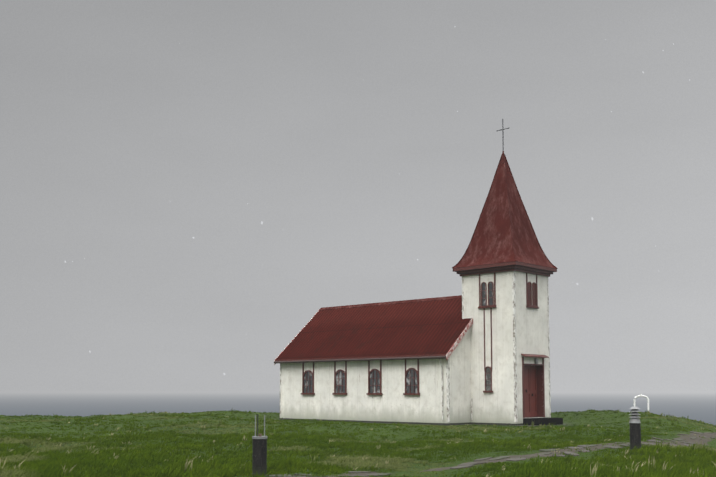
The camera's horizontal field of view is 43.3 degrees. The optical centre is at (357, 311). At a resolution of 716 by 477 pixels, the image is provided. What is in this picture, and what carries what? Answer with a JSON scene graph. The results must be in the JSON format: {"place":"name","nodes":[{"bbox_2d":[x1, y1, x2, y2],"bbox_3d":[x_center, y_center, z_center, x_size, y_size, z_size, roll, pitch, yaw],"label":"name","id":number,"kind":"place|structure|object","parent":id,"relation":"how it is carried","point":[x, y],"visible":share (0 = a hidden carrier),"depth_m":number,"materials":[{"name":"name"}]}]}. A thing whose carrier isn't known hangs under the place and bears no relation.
{"place":"outdoors","nodes":[
{"label":"outdoors","id":0,"kind":"place"},
{"bbox_2d":[0,391,715,425],"bbox_3d":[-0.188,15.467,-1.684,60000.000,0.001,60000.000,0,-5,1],"label":"sea","id":1,"kind":"structure","parent":0,"point":[697,405],"depth_m":1161.59,"materials":[{"name":"liquid"}]},
{"bbox_2d":[0,408,715,476],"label":"ground","id":2,"kind":"structure","parent":0,"point":[624,418],"depth_m":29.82,"materials":[{"name":"green plant"}]},
{"bbox_2d":[251,414,266,475],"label":"bollard","id":3,"kind":"object","parent":2,"relation":"on","point":[259,457],"visible":0.98,"depth_m":16.32,"materials":[{"name":"metal"}]},
{"bbox_2d":[279,418,522,424],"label":"foundation plinth","id":4,"kind":"structure","parent":2,"relation":"on","point":[414,422],"depth_m":36.76,"materials":[{"name":"grey concrete"}]},
{"bbox_2d":[275,261,556,417],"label":"wooden trim","id":5,"kind":"structure","parent":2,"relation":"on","point":[526,268],"depth_m":36.87,"materials":[{"name":"red wood"}]},
{"bbox_2d":[523,417,562,425],"bbox_3d":[7.408,4.633,36.088,0.749,0.730,1.800,-5,-7,43],"label":"doorstep","id":6,"kind":"object","parent":2,"relation":"on","point":[546,421],"visible":0.4,"depth_m":35.59,"materials":[{"name":"black stone"}]},
{"bbox_2d":[629,406,640,449],"bbox_3d":[6.581,2.868,21.436,0.308,1.216,0.308,0,-5,1],"label":"bollard","id":7,"kind":"object","parent":2,"relation":"on","point":[635,430],"visible":0.83,"depth_m":21.35,"materials":[{"name":"metal"}]},
{"bbox_2d":[634,394,649,411],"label":"hoop","id":8,"kind":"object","parent":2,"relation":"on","point":[640,395],"depth_m":45.27,"materials":[{"name":"white metal"}]},
{"bbox_2d":[0,0,715,390],"label":"sky","id":9,"kind":"structure","parent":0,"point":[185,185],"materials":[{"name":"grey"}]},
{"bbox_2d":[280,271,549,423],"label":"church walls","id":10,"kind":"structure","parent":0,"point":[392,403],"depth_m":36.81,"materials":[{"name":"white paint"}]},
{"bbox_2d":[276,298,471,359],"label":"roof","id":11,"kind":"structure","parent":10,"relation":"on","point":[426,328],"depth_m":40.02,"materials":[{"name":"red metal"}]},
{"bbox_2d":[274,356,445,363],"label":"church gutters","id":12,"kind":"object","parent":11,"relation":"attached to","point":[374,359],"visible":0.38,"depth_m":38.60,"materials":[{"name":"red metal"}]},
{"bbox_2d":[274,310,472,364],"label":"church barge boards","id":13,"kind":"object","parent":11,"relation":"attached to","point":[458,340],"visible":0.27,"depth_m":36.47,"materials":[{"name":"white wood"}]},
{"bbox_2d":[319,295,461,309],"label":"roof ridge cap","id":14,"kind":"object","parent":11,"relation":"on","point":[396,302],"visible":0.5,"depth_m":41.70,"materials":[{"name":"red metal"}]},
{"bbox_2d":[304,282,492,392],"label":"windows","id":15,"kind":"structure","parent":10,"relation":"in","point":[411,377],"depth_m":37.29,"materials":[{"name":"grey glass"}]},
{"bbox_2d":[280,271,550,421],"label":"quoins","id":16,"kind":"object","parent":10,"relation":"attached to","point":[514,358],"visible":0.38,"depth_m":35.83,"materials":[{"name":"white paint"}]},
{"bbox_2d":[438,358,442,419],"bbox_3d":[3.290,3.080,35.882,0.060,2.488,0.262,-5,-7,43],"label":"downspout","id":17,"kind":"object","parent":10,"relation":"attached to","point":[442,385],"visible":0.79,"depth_m":35.94,"materials":[{"name":"white metal"}]},
{"bbox_2d":[453,157,556,268],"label":"church spire","id":18,"kind":"structure","parent":10,"relation":"on","point":[491,243],"depth_m":37.27,"materials":[{"name":"red metal"}]},
{"bbox_2d":[496,119,508,150],"bbox_3d":[6.134,-7.414,38.200,0.660,1.500,0.036,-5,-7,43],"label":"cross","id":19,"kind":"object","parent":18,"relation":"on","point":[502,129],"visible":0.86,"depth_m":38.20,"materials":[{"name":"grey metal"}]},
{"bbox_2d":[452,151,557,268],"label":"church spire hips","id":20,"kind":"object","parent":18,"relation":"on","point":[503,155],"visible":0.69,"depth_m":37.83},
{"bbox_2d":[529,282,535,304],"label":"louvers","id":21,"kind":"object","parent":10,"relation":"attached to","point":[533,293],"visible":0.44,"depth_m":36.78,"materials":[{"name":"wood"}]},
{"bbox_2d":[525,365,542,417],"bbox_3d":[6.955,3.228,36.498,0.300,2.100,1.430,-5,-7,43],"label":"church door reveal","id":22,"kind":"object","parent":10,"relation":"in","point":[539,392],"visible":0.55,"depth_m":37.01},
{"bbox_2d":[274,419,564,425],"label":"grass tufts","id":23,"kind":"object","parent":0,"point":[463,424],"depth_m":36.30,"materials":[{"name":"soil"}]},
{"bbox_2d":[471,399,472,420],"bbox_3d":[4.633,4.006,36.788,0.060,0.900,0.060,-5,-7,43],"label":"drainpipe","id":24,"kind":"object","parent":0,"point":[471,411],"visible":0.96,"depth_m":36.76,"materials":[{"name":"white metal"}]},
{"bbox_2d":[265,431,715,476],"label":"path","id":25,"kind":"structure","parent":0,"point":[467,464],"depth_m":20.55,"materials":[{"name":"stone"}]},
{"bbox_2d":[524,365,536,416],"bbox_3d":[6.839,3.238,36.607,0.080,2.096,1.426,-5,-7,43],"label":"church door","id":26,"kind":"structure","parent":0,"point":[530,378],"depth_m":36.76,"materials":[{"name":"red wood"}]}
]}

